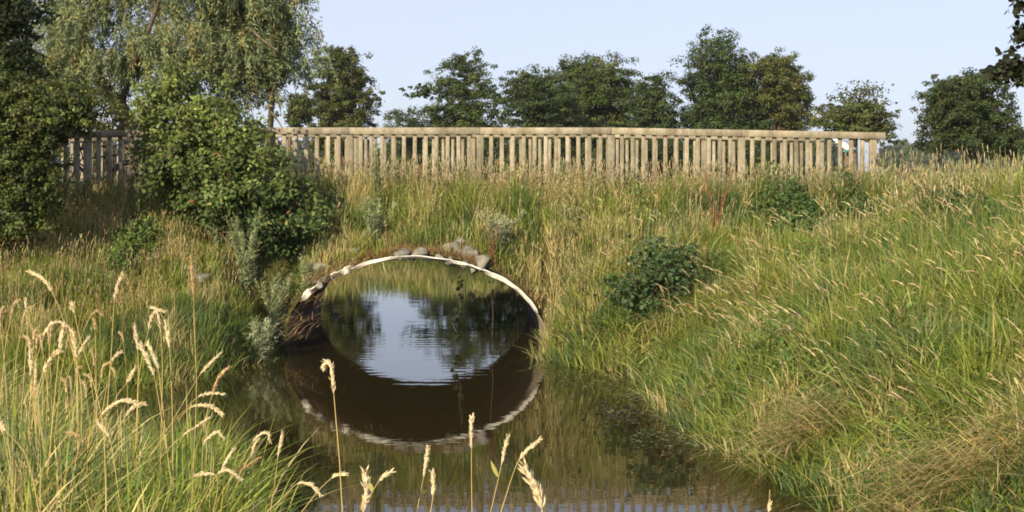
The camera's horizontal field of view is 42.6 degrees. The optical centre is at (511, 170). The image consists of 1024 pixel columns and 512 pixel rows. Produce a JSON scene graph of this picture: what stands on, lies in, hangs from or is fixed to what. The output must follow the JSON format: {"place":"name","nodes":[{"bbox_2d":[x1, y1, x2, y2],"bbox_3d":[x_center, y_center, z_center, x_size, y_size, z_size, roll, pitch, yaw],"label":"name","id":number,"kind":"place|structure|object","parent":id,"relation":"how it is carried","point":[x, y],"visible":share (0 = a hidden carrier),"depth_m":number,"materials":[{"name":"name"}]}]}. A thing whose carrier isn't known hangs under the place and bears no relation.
{"place":"outdoors","nodes":[
{"label":"outdoors","id":0,"kind":"place"},
{"bbox_2d":[23,259,861,511],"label":"water","id":1,"kind":"structure","parent":0,"point":[412,378],"depth_m":14.48,"materials":[{"name":"black liquid"}]},
{"bbox_2d":[533,362,731,452],"bbox_3d":[1.260,2.698,15.563,1.413,0.149,6.138,0,0,-8],"label":"pond weed","id":2,"kind":"object","parent":1,"relation":"on","point":[628,416],"visible":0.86,"depth_m":14.48,"materials":[{"name":"green plant"}]},
{"bbox_2d":[0,143,1023,511],"bbox_3d":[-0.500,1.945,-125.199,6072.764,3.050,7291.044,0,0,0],"label":"ground","id":3,"kind":"structure","parent":0,"point":[258,309],"depth_m":19.92,"materials":[{"name":"green plant"}]},
{"bbox_2d":[0,298,21,399],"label":"grass stalk","id":4,"kind":"object","parent":3,"relation":"on","point":[15,302],"depth_m":6.12,"materials":[{"name":"plant"}]},
{"bbox_2d":[0,421,38,511],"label":"grass stalk","id":5,"kind":"object","parent":3,"relation":"on","point":[2,426],"depth_m":4.40,"materials":[{"name":"plant"}]},
{"bbox_2d":[11,305,32,410],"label":"grass stalk","id":6,"kind":"object","parent":3,"relation":"on","point":[23,317],"depth_m":6.99,"materials":[{"name":"plant"}]},
{"bbox_2d":[19,298,27,442],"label":"grass stalk","id":7,"kind":"object","parent":3,"relation":"on","point":[25,304],"depth_m":6.30,"materials":[{"name":"plant"}]},
{"bbox_2d":[27,342,38,467],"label":"grass stalk","id":8,"kind":"object","parent":3,"relation":"on","point":[29,359],"depth_m":5.60,"materials":[{"name":"plant"}]},
{"bbox_2d":[22,333,43,454],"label":"grass stalk","id":9,"kind":"object","parent":3,"relation":"on","point":[27,338],"depth_m":6.11,"materials":[{"name":"plant"}]},
{"bbox_2d":[27,326,39,464],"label":"grass stalk","id":10,"kind":"object","parent":3,"relation":"on","point":[34,332],"depth_m":6.15,"materials":[{"name":"plant"}]},
{"bbox_2d":[33,363,37,452],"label":"grass stalk","id":11,"kind":"object","parent":3,"relation":"on","point":[35,375],"depth_m":5.80,"materials":[{"name":"plant"}]},
{"bbox_2d":[0,0,78,145],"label":"dark tree","id":12,"kind":"object","parent":3,"relation":"on","point":[15,15],"visible":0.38,"depth_m":20.40,"materials":[{"name":"green plant"}]},
{"bbox_2d":[22,349,63,477],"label":"grass stalk","id":13,"kind":"object","parent":3,"relation":"on","point":[53,355],"depth_m":5.40,"materials":[{"name":"plant"}]},
{"bbox_2d":[36,333,49,425],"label":"grass stalk","id":14,"kind":"object","parent":3,"relation":"on","point":[40,337],"depth_m":6.56,"materials":[{"name":"plant"}]},
{"bbox_2d":[24,320,63,457],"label":"grass stalk","id":15,"kind":"object","parent":3,"relation":"on","point":[51,323],"depth_m":6.00,"materials":[{"name":"plant"}]},
{"bbox_2d":[26,269,81,465],"bbox_3d":[-1.957,1.095,5.599,0.246,1.356,0.028,0,0,2],"label":"grass stalk","id":16,"kind":"object","parent":3,"relation":"on","point":[37,274],"depth_m":5.60,"materials":[{"name":"plant"}]},
{"bbox_2d":[45,320,66,500],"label":"grass stalk","id":17,"kind":"object","parent":3,"relation":"on","point":[62,334],"depth_m":5.00,"materials":[{"name":"plant"}]},
{"bbox_2d":[0,70,128,279],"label":"hawthorn bush","id":18,"kind":"object","parent":3,"relation":"on","point":[46,113],"visible":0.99,"depth_m":19.05,"materials":[{"name":"green plant"}]},
{"bbox_2d":[39,309,103,455],"bbox_3d":[-2.131,1.223,6.099,0.478,1.160,0.023,0,0,0],"label":"grass stalk","id":19,"kind":"object","parent":3,"relation":"on","point":[102,314],"depth_m":6.10,"materials":[{"name":"plant"}]},
{"bbox_2d":[64,431,80,510],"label":"grass stalk","id":20,"kind":"object","parent":3,"relation":"on","point":[73,434],"depth_m":5.00,"materials":[{"name":"plant"}]},
{"bbox_2d":[70,328,78,469],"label":"grass stalk","id":21,"kind":"object","parent":3,"relation":"on","point":[74,342],"depth_m":5.60,"materials":[{"name":"plant"}]},
{"bbox_2d":[75,335,90,470],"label":"grass stalk","id":22,"kind":"object","parent":3,"relation":"on","point":[83,344],"depth_m":5.70,"materials":[{"name":"plant"}]},
{"bbox_2d":[69,300,105,511],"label":"grass stalk","id":23,"kind":"object","parent":3,"relation":"on","point":[72,306],"depth_m":4.60,"materials":[{"name":"plant"}]},
{"bbox_2d":[83,373,99,466],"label":"grass stalk","id":24,"kind":"object","parent":3,"relation":"on","point":[90,378],"depth_m":5.83,"materials":[{"name":"plant"}]},
{"bbox_2d":[92,318,97,471],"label":"grass stalk","id":25,"kind":"object","parent":3,"relation":"on","point":[94,323],"depth_m":6.06,"materials":[{"name":"plant"}]},
{"bbox_2d":[59,75,136,191],"bbox_3d":[-8.434,-0.148,26.516,2.169,3.598,2.113,0,0,23],"label":"elder shrub","id":26,"kind":"object","parent":3,"relation":"on","point":[121,116],"visible":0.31,"depth_m":26.44,"materials":[{"name":"green plant"}]},
{"bbox_2d":[89,361,111,461],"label":"grass stalk","id":27,"kind":"object","parent":3,"relation":"on","point":[105,364],"depth_m":6.20,"materials":[{"name":"plant"}]},
{"bbox_2d":[68,398,136,474],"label":"grass stalk","id":28,"kind":"object","parent":3,"relation":"on","point":[128,400],"depth_m":5.60,"materials":[{"name":"plant"}]},
{"bbox_2d":[96,419,121,511],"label":"grass stalk","id":29,"kind":"object","parent":3,"relation":"on","point":[99,424],"depth_m":4.80,"materials":[{"name":"plant"}]},
{"bbox_2d":[95,350,123,451],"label":"grass stalk","id":30,"kind":"object","parent":3,"relation":"on","point":[115,356],"depth_m":6.00,"materials":[{"name":"plant"}]},
{"bbox_2d":[102,272,123,490],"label":"grass stalk","id":31,"kind":"object","parent":3,"relation":"on","point":[117,285],"depth_m":5.60,"materials":[{"name":"plant"}]},
{"bbox_2d":[89,365,137,451],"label":"grass stalk","id":32,"kind":"object","parent":3,"relation":"on","point":[131,374],"depth_m":6.20,"materials":[{"name":"plant"}]},
{"bbox_2d":[92,401,147,494],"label":"grass stalk","id":33,"kind":"object","parent":3,"relation":"on","point":[134,406],"depth_m":5.60,"materials":[{"name":"plant"}]},
{"bbox_2d":[132,321,138,485],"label":"grass stalk","id":34,"kind":"object","parent":3,"relation":"on","point":[136,336],"depth_m":6.00,"materials":[{"name":"plant"}]},
{"bbox_2d":[136,308,167,479],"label":"grass stalk","id":35,"kind":"object","parent":3,"relation":"on","point":[152,316],"depth_m":5.90,"materials":[{"name":"plant"}]},
{"bbox_2d":[149,305,162,497],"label":"grass stalk","id":36,"kind":"object","parent":3,"relation":"on","point":[157,313],"depth_m":5.70,"materials":[{"name":"plant"}]},
{"bbox_2d":[138,340,175,509],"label":"grass stalk","id":37,"kind":"object","parent":3,"relation":"on","point":[141,348],"depth_m":5.50,"materials":[{"name":"plant"}]},
{"bbox_2d":[146,340,170,477],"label":"grass stalk","id":38,"kind":"object","parent":3,"relation":"on","point":[153,357],"depth_m":5.80,"materials":[{"name":"plant"}]},
{"bbox_2d":[163,319,173,498],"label":"grass stalk","id":39,"kind":"object","parent":3,"relation":"on","point":[167,332],"depth_m":5.60,"materials":[{"name":"plant"}]},
{"bbox_2d":[119,391,226,478],"bbox_3d":[-1.766,1.435,6.001,0.935,0.861,0.026,0,0,0],"label":"grass stalk","id":40,"kind":"object","parent":3,"relation":"on","point":[212,393],"depth_m":6.00,"materials":[{"name":"plant"}]},
{"bbox_2d":[133,414,214,492],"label":"grass stalk","id":41,"kind":"object","parent":3,"relation":"on","point":[198,425],"depth_m":5.70,"materials":[{"name":"plant"}]},
{"bbox_2d":[0,332,354,511],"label":"foreground grass","id":42,"kind":"structure","parent":3,"relation":"on","point":[88,479],"depth_m":5.75,"materials":[{"name":"green plant"}]},
{"bbox_2d":[132,351,222,481],"bbox_3d":[-1.646,1.309,5.900,0.707,1.020,0.028,0,0,0],"label":"grass stalk","id":43,"kind":"object","parent":3,"relation":"on","point":[208,364],"depth_m":5.90,"materials":[{"name":"plant"}]},
{"bbox_2d":[19,0,337,193],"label":"willow tree","id":44,"kind":"object","parent":3,"relation":"on","point":[256,48],"visible":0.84,"depth_m":29.40,"materials":[{"name":"green plant"}]},
{"bbox_2d":[143,402,223,464],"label":"grass stalk","id":45,"kind":"object","parent":3,"relation":"on","point":[209,405],"depth_m":5.80,"materials":[{"name":"plant"}]},
{"bbox_2d":[0,169,380,437],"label":"bank grass","id":46,"kind":"structure","parent":3,"relation":"on","point":[41,321],"depth_m":17.94,"materials":[{"name":"green plant"}]},
{"bbox_2d":[189,255,196,511],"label":"grass stalk","id":47,"kind":"object","parent":3,"relation":"on","point":[191,274],"depth_m":5.00,"materials":[{"name":"plant"}]},
{"bbox_2d":[194,273,211,286],"bbox_3d":[-4.612,1.633,19.426,0.310,0.244,0.254,0,0,0],"label":"stone","id":48,"kind":"object","parent":3,"relation":"on","point":[204,276],"visible":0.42,"depth_m":19.36,"materials":[{"name":"grey stone"}]},
{"bbox_2d":[193,471,217,511],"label":"grass stalk","id":49,"kind":"object","parent":3,"relation":"on","point":[204,473],"depth_m":5.00,"materials":[{"name":"plant"}]},
{"bbox_2d":[199,430,224,508],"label":"grass stalk","id":50,"kind":"object","parent":3,"relation":"on","point":[213,434],"depth_m":5.50,"materials":[{"name":"plant"}]},
{"bbox_2d":[207,202,226,247],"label":"mugwort","id":51,"kind":"object","parent":3,"relation":"on","point":[213,232],"visible":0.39,"depth_m":20.35,"materials":[{"name":"green plant"}]},
{"bbox_2d":[202,365,231,465],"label":"grass stalk","id":52,"kind":"object","parent":3,"relation":"on","point":[219,377],"depth_m":6.00,"materials":[{"name":"plant"}]},
{"bbox_2d":[201,447,235,510],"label":"grass stalk","id":53,"kind":"object","parent":3,"relation":"on","point":[228,457],"depth_m":5.20,"materials":[{"name":"plant"}]},
{"bbox_2d":[196,468,242,511],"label":"grass stalk","id":54,"kind":"object","parent":3,"relation":"on","point":[227,470],"depth_m":5.00,"materials":[{"name":"plant"}]},
{"bbox_2d":[124,55,339,261],"bbox_3d":[-4.374,-0.206,20.269,3.385,3.243,2.395,0,0,0],"label":"oak bush","id":55,"kind":"object","parent":3,"relation":"on","point":[206,162],"visible":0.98,"depth_m":20.12,"materials":[{"name":"green plant"}]},
{"bbox_2d":[223,437,259,510],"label":"grass stalk","id":56,"kind":"object","parent":3,"relation":"on","point":[254,446],"depth_m":5.30,"materials":[{"name":"plant"}]},
{"bbox_2d":[213,431,271,507],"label":"grass stalk","id":57,"kind":"object","parent":3,"relation":"on","point":[266,433],"depth_m":5.20,"materials":[{"name":"plant"}]},
{"bbox_2d":[225,208,265,288],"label":"mugwort","id":58,"kind":"object","parent":3,"relation":"on","point":[246,263],"visible":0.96,"depth_m":19.98,"materials":[{"name":"green plant"}]},
{"bbox_2d":[242,316,284,360],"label":"mugwort","id":59,"kind":"object","parent":3,"relation":"on","point":[260,342],"visible":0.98,"depth_m":18.76,"materials":[{"name":"green plant"}]},
{"bbox_2d":[254,272,297,336],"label":"mugwort","id":60,"kind":"object","parent":3,"relation":"on","point":[276,306],"visible":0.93,"depth_m":19.93,"materials":[{"name":"green plant"}]},
{"bbox_2d":[270,428,283,510],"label":"grass stalk","id":61,"kind":"object","parent":3,"relation":"on","point":[280,441],"depth_m":5.20,"materials":[{"name":"plant"}]},
{"bbox_2d":[267,481,322,511],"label":"grass stalk","id":62,"kind":"object","parent":3,"relation":"on","point":[312,486],"depth_m":5.00,"materials":[{"name":"plant"}]},
{"bbox_2d":[275,92,318,176],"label":"tree","id":63,"kind":"object","parent":3,"relation":"on","point":[297,107],"visible":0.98,"depth_m":73.55,"materials":[{"name":"green plant"}]},
{"bbox_2d":[297,253,322,287],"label":"mugwort","id":64,"kind":"object","parent":3,"relation":"on","point":[305,266],"visible":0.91,"depth_m":19.98,"materials":[{"name":"green plant"}]},
{"bbox_2d":[312,263,329,270],"bbox_3d":[-2.924,1.474,20.093,0.296,0.145,0.188,0,0,-17],"label":"stone","id":65,"kind":"object","parent":3,"relation":"on","point":[314,265],"visible":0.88,"depth_m":20.02,"materials":[{"name":"grey stone"}]},
{"bbox_2d":[302,472,348,511],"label":"grass stalk","id":66,"kind":"object","parent":3,"relation":"on","point":[342,474],"depth_m":5.00,"materials":[{"name":"plant"}]},
{"bbox_2d":[320,359,342,511],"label":"grass stalk","id":67,"kind":"object","parent":3,"relation":"on","point":[324,367],"depth_m":4.60,"materials":[{"name":"plant"}]},
{"bbox_2d":[288,44,384,179],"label":"alder tree","id":68,"kind":"object","parent":3,"relation":"on","point":[345,97],"visible":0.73,"depth_m":79.25,"materials":[{"name":"green plant"}]},
{"bbox_2d":[360,465,370,511],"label":"grass stalk","id":69,"kind":"object","parent":3,"relation":"on","point":[365,497],"depth_m":4.20,"materials":[{"name":"plant"}]},
{"bbox_2d":[370,140,383,216],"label":"mugwort","id":70,"kind":"object","parent":3,"relation":"on","point":[377,182],"visible":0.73,"depth_m":21.12,"materials":[{"name":"green plant"}]},
{"bbox_2d":[357,195,397,242],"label":"mugwort","id":71,"kind":"object","parent":3,"relation":"on","point":[372,225],"visible":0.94,"depth_m":20.50,"materials":[{"name":"green plant"}]},
{"bbox_2d":[369,468,396,497],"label":"grass stalk","id":72,"kind":"object","parent":3,"relation":"on","point":[385,474],"depth_m":4.80,"materials":[{"name":"plant"}]},
{"bbox_2d":[260,229,544,338],"bbox_3d":[-1.610,1.719,19.995,4.561,1.748,1.892,0,0,0],"label":"dead straw","id":73,"kind":"object","parent":3,"relation":"on","point":[430,251],"visible":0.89,"depth_m":19.93,"materials":[{"name":"brown plant"}]},
{"bbox_2d":[377,105,429,174],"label":"distant tree","id":74,"kind":"object","parent":3,"relation":"on","point":[397,116],"visible":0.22,"depth_m":119.41,"materials":[{"name":"green plant"}]},
{"bbox_2d":[288,255,548,341],"bbox_3d":[-1.595,2.109,22.644,4.368,1.671,5.702,0,0,0],"label":"culvert","id":75,"kind":"object","parent":3,"relation":"on","point":[303,309],"visible":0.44,"depth_m":19.93,"materials":[{"name":"metal"}]},
{"bbox_2d":[392,248,409,261],"bbox_3d":[-1.679,1.270,19.895,0.266,0.202,0.188,0,0,-13],"label":"stone","id":76,"kind":"object","parent":75,"relation":"on","point":[402,253],"visible":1,"depth_m":19.84,"materials":[{"name":"grey stone"}]},
{"bbox_2d":[409,247,427,255],"bbox_3d":[-1.443,1.252,19.940,0.225,0.189,0.298,0,0,-31],"label":"stone","id":77,"kind":"object","parent":75,"relation":"on","point":[420,251],"visible":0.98,"depth_m":19.86,"materials":[{"name":"grey stone"}]},
{"bbox_2d":[450,266,463,342],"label":"hanging vine","id":78,"kind":"object","parent":75,"relation":"hanging from","point":[457,339],"visible":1,"depth_m":20.00,"materials":[{"name":"green plant"}]},
{"bbox_2d":[417,444,429,510],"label":"grass stalk","id":79,"kind":"object","parent":3,"relation":"on","point":[425,465],"depth_m":5.00,"materials":[{"name":"plant"}]},
{"bbox_2d":[430,468,435,511],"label":"grass stalk","id":80,"kind":"object","parent":3,"relation":"on","point":[432,480],"depth_m":4.80,"materials":[{"name":"plant"}]},
{"bbox_2d":[51,134,823,200],"bbox_3d":[-1.834,0.157,24.200,15.165,1.773,0.150,0,0,0],"label":"bridge railing","id":81,"kind":"object","parent":3,"relation":"on","point":[703,139],"visible":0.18,"depth_m":24.18,"materials":[{"name":"beige wood"}]},
{"bbox_2d":[439,242,461,264],"bbox_3d":[-0.917,1.278,20.169,0.359,0.372,0.208,0,0,24],"label":"stone","id":82,"kind":"object","parent":3,"relation":"on","point":[454,245],"visible":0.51,"depth_m":20.09,"materials":[{"name":"grey stone"}]},
{"bbox_2d":[397,45,511,187],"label":"pointed tree","id":83,"kind":"object","parent":3,"relation":"on","point":[473,111],"visible":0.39,"depth_m":85.31,"materials":[{"name":"green plant"}]},
{"bbox_2d":[459,245,474,258],"bbox_3d":[-0.670,1.290,20.108,0.234,0.288,0.253,0,0,33],"label":"stone","id":84,"kind":"object","parent":3,"relation":"on","point":[468,249],"visible":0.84,"depth_m":20.06,"materials":[{"name":"grey stone"}]},
{"bbox_2d":[52,127,885,197],"bbox_3d":[-1.562,0.168,22.000,15.614,1.789,0.150,0,0,0],"label":"bridge railing","id":85,"kind":"object","parent":3,"relation":"on","point":[612,132],"visible":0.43,"depth_m":21.97,"materials":[{"name":"beige wood"}]},
{"bbox_2d":[469,412,474,504],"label":"grass stalk","id":86,"kind":"object","parent":3,"relation":"on","point":[471,421],"depth_m":5.00,"materials":[{"name":"plant"}]},
{"bbox_2d":[475,255,489,270],"bbox_3d":[-0.446,1.405,19.898,0.228,0.274,0.204,0,0,0],"label":"stone","id":87,"kind":"object","parent":3,"relation":"on","point":[482,261],"visible":1,"depth_m":19.84,"materials":[{"name":"grey stone"}]},
{"bbox_2d":[484,224,498,263],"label":"dock plant","id":88,"kind":"object","parent":3,"relation":"on","point":[492,248],"visible":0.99,"depth_m":20.00,"materials":[{"name":"brown plant"}]},
{"bbox_2d":[490,434,509,511],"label":"grass stalk","id":89,"kind":"object","parent":3,"relation":"on","point":[494,469],"depth_m":5.00,"materials":[{"name":"plant"}]},
{"bbox_2d":[480,209,525,249],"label":"mugwort","id":90,"kind":"object","parent":3,"relation":"on","point":[506,232],"visible":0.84,"depth_m":20.33,"materials":[{"name":"green plant"}]},
{"bbox_2d":[465,155,562,190],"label":"willow shrub","id":91,"kind":"object","parent":3,"relation":"on","point":[517,161],"visible":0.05,"depth_m":40.36,"materials":[{"name":"green plant"}]},
{"bbox_2d":[501,436,541,511],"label":"grass stalk","id":92,"kind":"object","parent":3,"relation":"on","point":[525,452],"depth_m":5.00,"materials":[{"name":"plant"}]},
{"bbox_2d":[516,458,544,511],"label":"grass stalk","id":93,"kind":"object","parent":3,"relation":"on","point":[537,493],"depth_m":3.40,"materials":[{"name":"plant"}]},
{"bbox_2d":[39,160,1023,439],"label":"nettles","id":94,"kind":"object","parent":3,"relation":"on","point":[793,200],"visible":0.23,"depth_m":20.13,"materials":[{"name":"green plant"}]},
{"bbox_2d":[48,136,1023,172],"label":"distant woods","id":95,"kind":"object","parent":3,"relation":"on","point":[954,157],"visible":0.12,"depth_m":386.30,"materials":[{"name":"green plant"}]},
{"bbox_2d":[490,64,589,179],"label":"layered tree","id":96,"kind":"object","parent":3,"relation":"on","point":[532,95],"visible":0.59,"depth_m":81.02,"materials":[{"name":"green plant"}]},
{"bbox_2d":[538,50,673,175],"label":"broad tree","id":97,"kind":"object","parent":3,"relation":"on","point":[606,98],"visible":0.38,"depth_m":88.50,"materials":[{"name":"green plant"}]},
{"bbox_2d":[406,126,815,189],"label":"shrub","id":98,"kind":"object","parent":3,"relation":"on","point":[670,151],"visible":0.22,"depth_m":69.29,"materials":[{"name":"green plant"}]},
{"bbox_2d":[582,232,723,324],"bbox_3d":[1.990,1.552,18.224,1.655,1.436,1.491,0,0,-18],"label":"alder bush","id":99,"kind":"object","parent":3,"relation":"on","point":[654,260],"visible":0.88,"depth_m":18.08,"materials":[{"name":"green plant"}]},
{"bbox_2d":[624,69,691,184],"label":"pointed tree","id":100,"kind":"object","parent":3,"relation":"on","point":[653,112],"visible":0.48,"depth_m":83.32,"materials":[{"name":"green plant"}]},
{"bbox_2d":[703,165,734,228],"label":"dock plant","id":101,"kind":"object","parent":3,"relation":"on","point":[711,206],"visible":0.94,"depth_m":20.74,"materials":[{"name":"green plant"}]},
{"bbox_2d":[664,24,785,183],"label":"great tree","id":102,"kind":"object","parent":3,"relation":"on","point":[718,82],"visible":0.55,"depth_m":83.64,"materials":[{"name":"green plant"}]},
{"bbox_2d":[512,134,1023,511],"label":"bank grass","id":103,"kind":"structure","parent":3,"relation":"on","point":[970,270],"depth_m":13.26,"materials":[{"name":"green plant"}]},
{"bbox_2d":[736,47,821,184],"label":"brownish tree","id":104,"kind":"object","parent":3,"relation":"on","point":[781,84],"visible":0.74,"depth_m":82.25,"materials":[{"name":"green plant"}]},
{"bbox_2d":[833,139,855,190],"bbox_3d":[6.647,0.460,26.224,0.270,2.208,0.392,0,0,-27],"label":"information board","id":105,"kind":"object","parent":3,"relation":"on","point":[845,144],"visible":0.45,"depth_m":26.12,"materials":[{"name":"white wood"}]},
{"bbox_2d":[802,80,906,181],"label":"thin topped tree","id":106,"kind":"object","parent":3,"relation":"on","point":[848,115],"visible":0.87,"depth_m":71.33,"materials":[{"name":"green plant"}]},
{"bbox_2d":[912,181,978,216],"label":"rose shrub","id":107,"kind":"object","parent":3,"relation":"on","point":[923,205],"visible":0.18,"depth_m":19.19,"materials":[{"name":"green plant"}]},
{"bbox_2d":[909,67,1023,179],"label":"round tree","id":108,"kind":"object","parent":3,"relation":"on","point":[964,114],"visible":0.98,"depth_m":61.09,"materials":[{"name":"green plant"}]},
{"bbox_2d":[978,0,1023,88],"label":"overhanging tree","id":109,"kind":"object","parent":3,"relation":"on","point":[1005,68],"visible":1,"depth_m":12.98,"materials":[{"name":"green plant"}]},
{"bbox_2d":[9,0,1023,170],"label":"sky","id":110,"kind":"structure","parent":0,"point":[900,43],"materials":[{"name":"blue"}]},
{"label":"path","id":111,"kind":"structure","parent":0,"visible":0},
{"bbox_2d":[50,143,144,193],"bbox_3d":[-7.145,0.033,22.709,1.763,1.014,0.624,0,0,-16],"label":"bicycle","id":112,"kind":"object","parent":111,"relation":"on","point":[105,145],"visible":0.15,"depth_m":22.73,"materials":[{"name":"metal"}]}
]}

